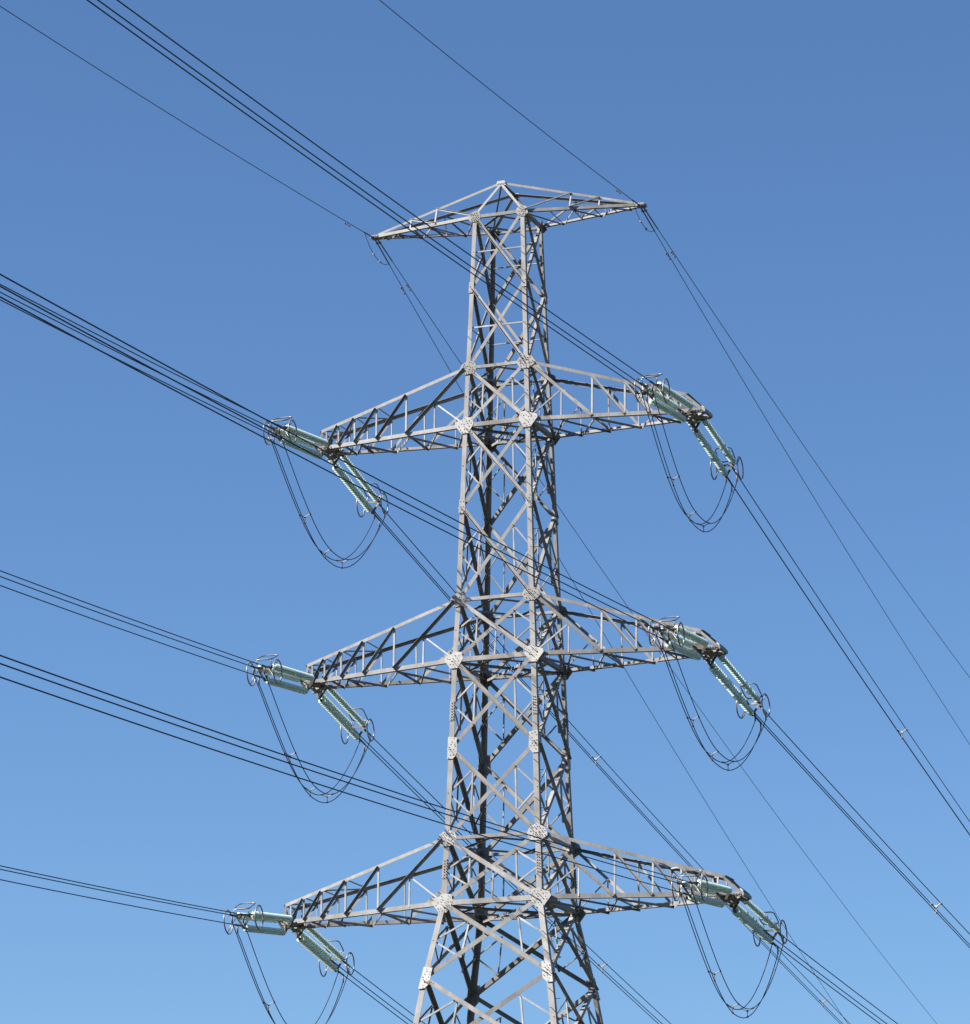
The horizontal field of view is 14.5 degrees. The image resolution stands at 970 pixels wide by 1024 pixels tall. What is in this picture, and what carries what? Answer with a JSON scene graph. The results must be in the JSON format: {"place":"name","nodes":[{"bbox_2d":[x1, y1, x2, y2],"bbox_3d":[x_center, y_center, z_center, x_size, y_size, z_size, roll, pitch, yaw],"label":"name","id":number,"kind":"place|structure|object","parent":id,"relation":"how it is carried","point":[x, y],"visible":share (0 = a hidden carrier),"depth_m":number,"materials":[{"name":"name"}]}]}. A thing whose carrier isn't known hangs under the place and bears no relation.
{"place":"outdoors","nodes":[
{"label":"outdoors","id":0,"kind":"place"},
{"bbox_2d":[0,0,969,1023],"label":"sky","id":1,"kind":"structure","parent":0,"point":[805,164],"materials":[{"name":"blue"}]},
{"bbox_3d":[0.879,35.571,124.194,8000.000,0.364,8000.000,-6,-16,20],"label":"ground","id":2,"kind":"structure","parent":0,"visible":0},
{"bbox_2d":[281,180,751,1023],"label":"transmission tower","id":3,"kind":"structure","parent":2,"relation":"on","point":[541,896],"depth_m":132.48,"materials":[{"name":"metal"}]},
{"bbox_2d":[0,6,374,238],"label":"earth wire","id":4,"kind":"object","parent":3,"relation":"attached to","point":[373,237],"visible":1,"depth_m":123.12,"materials":[{"name":"metal"}]},
{"bbox_2d":[365,234,387,264],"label":"earth jumper","id":5,"kind":"object","parent":4,"relation":"hanging from","point":[374,253],"visible":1,"depth_m":138.34,"materials":[{"name":"metal"}]},
{"bbox_2d":[223,902,292,935],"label":"insulator set","id":6,"kind":"object","parent":3,"relation":"attached to","point":[255,916],"visible":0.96,"depth_m":129.40,"materials":[{"name":"glass"}]},
{"bbox_2d":[0,865,248,933],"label":"conductor bundle","id":7,"kind":"object","parent":6,"relation":"attached to","point":[231,923],"visible":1,"depth_m":118.16,"materials":[{"name":"metal"}]},
{"bbox_2d":[233,923,347,1023],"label":"jumper loop","id":8,"kind":"object","parent":7,"relation":"hanging from","point":[265,1005],"visible":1,"depth_m":129.87,"materials":[{"name":"metal"}]},
{"bbox_2d":[246,654,314,693],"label":"insulator set","id":9,"kind":"object","parent":3,"relation":"attached to","point":[283,672],"visible":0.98,"depth_m":131.69,"materials":[{"name":"glass"}]},
{"bbox_2d":[0,570,269,684],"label":"conductor bundle","id":10,"kind":"object","parent":9,"relation":"attached to","point":[258,676],"visible":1,"depth_m":119.18,"materials":[{"name":"metal"}]},
{"bbox_2d":[254,675,369,802],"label":"jumper loop","id":11,"kind":"object","parent":10,"relation":"hanging from","point":[294,772],"visible":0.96,"depth_m":132.67,"materials":[{"name":"metal"}]},
{"bbox_2d":[263,416,328,458],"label":"insulator set","id":12,"kind":"object","parent":3,"relation":"attached to","point":[307,436],"visible":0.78,"depth_m":133.93,"materials":[{"name":"glass"}]},
{"bbox_2d":[0,284,284,443],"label":"conductor bundle","id":13,"kind":"object","parent":12,"relation":"attached to","point":[136,361],"visible":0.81,"depth_m":119.97,"materials":[{"name":"metal"}]},
{"bbox_2d":[269,434,384,568],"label":"jumper loop","id":14,"kind":"object","parent":13,"relation":"hanging from","point":[323,554],"visible":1,"depth_m":134.78,"materials":[{"name":"metal"}]},
{"bbox_2d":[294,928,354,976],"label":"insulator set","id":15,"kind":"object","parent":3,"relation":"attached to","point":[314,948],"visible":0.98,"depth_m":135.68,"materials":[{"name":"glass"}]},
{"bbox_2d":[332,960,424,1023],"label":"conductor bundle","id":16,"kind":"object","parent":15,"relation":"attached to","point":[341,973],"visible":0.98,"depth_m":140.86,"materials":[{"name":"metal"}]},
{"bbox_2d":[315,689,374,744],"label":"insulator set","id":17,"kind":"object","parent":3,"relation":"attached to","point":[336,713],"visible":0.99,"depth_m":137.67,"materials":[{"name":"glass"}]},
{"bbox_2d":[354,729,670,1023],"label":"conductor bundle","id":18,"kind":"object","parent":17,"relation":"attached to","point":[600,966],"visible":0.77,"depth_m":150.90,"materials":[{"name":"metal"}]},
{"bbox_2d":[328,455,388,516],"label":"insulator set","id":19,"kind":"object","parent":3,"relation":"attached to","point":[357,493],"visible":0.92,"depth_m":139.75,"materials":[{"name":"glass"}]},
{"bbox_2d":[369,504,849,1023],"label":"conductor bundle","id":20,"kind":"object","parent":19,"relation":"attached to","point":[375,514],"visible":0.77,"depth_m":167.94,"materials":[{"name":"metal"}]},
{"bbox_2d":[379,0,640,206],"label":"earth wire","id":21,"kind":"object","parent":3,"relation":"attached to","point":[618,190],"visible":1,"depth_m":121.86,"materials":[{"name":"metal"}]},
{"bbox_2d":[633,202,652,231],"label":"earth jumper","id":22,"kind":"object","parent":21,"relation":"hanging from","point":[641,221],"visible":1,"depth_m":134.85,"materials":[{"name":"metal"}]},
{"bbox_2d":[375,240,847,1023],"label":"earth wire","id":23,"kind":"object","parent":3,"relation":"attached to","point":[591,612],"visible":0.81,"depth_m":168.48,"materials":[{"name":"metal"}]},
{"bbox_2d":[378,240,936,1023],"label":"earth wire","id":24,"kind":"object","parent":3,"relation":"attached to","point":[620,596],"visible":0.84,"depth_m":170.15,"materials":[{"name":"metal"}]},
{"bbox_2d":[634,373,692,421],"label":"insulator set","id":25,"kind":"object","parent":3,"relation":"attached to","point":[669,407],"visible":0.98,"depth_m":129.31,"materials":[{"name":"glass"}]},
{"bbox_2d":[87,0,656,400],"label":"conductor bundle","id":26,"kind":"object","parent":25,"relation":"attached to","point":[645,392],"visible":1,"depth_m":100.62,"materials":[{"name":"metal"}]},
{"bbox_2d":[641,392,736,531],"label":"jumper loop","id":27,"kind":"object","parent":26,"relation":"hanging from","point":[692,522],"visible":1,"depth_m":130.05,"materials":[{"name":"metal"}]},
{"bbox_2d":[648,616,707,659],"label":"insulator set","id":28,"kind":"object","parent":3,"relation":"attached to","point":[684,641],"visible":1,"depth_m":126.62,"materials":[{"name":"glass"}]},
{"bbox_2d":[0,274,672,646],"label":"conductor bundle","id":29,"kind":"object","parent":28,"relation":"attached to","point":[306,450],"visible":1,"depth_m":92.52,"materials":[{"name":"metal"}]},
{"bbox_2d":[671,870,731,907],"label":"insulator set","id":30,"kind":"object","parent":3,"relation":"attached to","point":[701,886],"visible":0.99,"depth_m":123.87,"materials":[{"name":"glass"}]},
{"bbox_2d":[0,655,695,901],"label":"conductor bundle","id":31,"kind":"object","parent":30,"relation":"attached to","point":[688,894],"visible":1,"depth_m":89.95,"materials":[{"name":"metal"}]},
{"bbox_2d":[680,891,782,1017],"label":"jumper loop","id":32,"kind":"object","parent":31,"relation":"hanging from","point":[732,1007],"visible":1,"depth_m":125.48,"materials":[{"name":"metal"}]},
{"bbox_2d":[687,419,743,479],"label":"insulator set","id":33,"kind":"object","parent":3,"relation":"attached to","point":[709,450],"visible":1,"depth_m":134.99,"materials":[{"name":"glass"}]},
{"bbox_2d":[725,468,969,834],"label":"conductor bundle","id":34,"kind":"object","parent":33,"relation":"attached to","point":[897,730],"visible":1,"depth_m":152.79,"materials":[{"name":"metal"}]},
{"bbox_2d":[705,655,769,718],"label":"insulator set","id":35,"kind":"object","parent":3,"relation":"attached to","point":[732,689],"visible":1,"depth_m":132.43,"materials":[{"name":"glass"}]},
{"bbox_2d":[752,705,969,947],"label":"conductor bundle","id":36,"kind":"object","parent":35,"relation":"hanging from","point":[930,904],"visible":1,"depth_m":143.46,"materials":[{"name":"metal"}]},
{"bbox_2d":[657,637,765,770],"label":"jumper loop","id":37,"kind":"object","parent":36,"relation":"hanging from","point":[701,744],"visible":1,"depth_m":127.58,"materials":[{"name":"metal"}]},
{"bbox_2d":[729,900,787,946],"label":"insulator set","id":38,"kind":"object","parent":3,"relation":"attached to","point":[746,918],"visible":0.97,"depth_m":130.24,"materials":[{"name":"glass"}]},
{"bbox_2d":[766,932,897,1023],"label":"conductor bundle","id":39,"kind":"object","parent":38,"relation":"attached to","point":[776,945],"visible":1,"depth_m":137.65,"materials":[{"name":"metal"}]},
{"bbox_2d":[641,208,969,744],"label":"earth wire","id":40,"kind":"object","parent":3,"relation":"attached to","point":[667,253],"visible":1,"depth_m":151.88,"materials":[{"name":"metal"}]},
{"bbox_2d":[643,208,969,677],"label":"earth wire","id":41,"kind":"object","parent":3,"relation":"attached to","point":[645,210],"visible":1,"depth_m":152.07,"materials":[{"name":"metal"}]}
]}

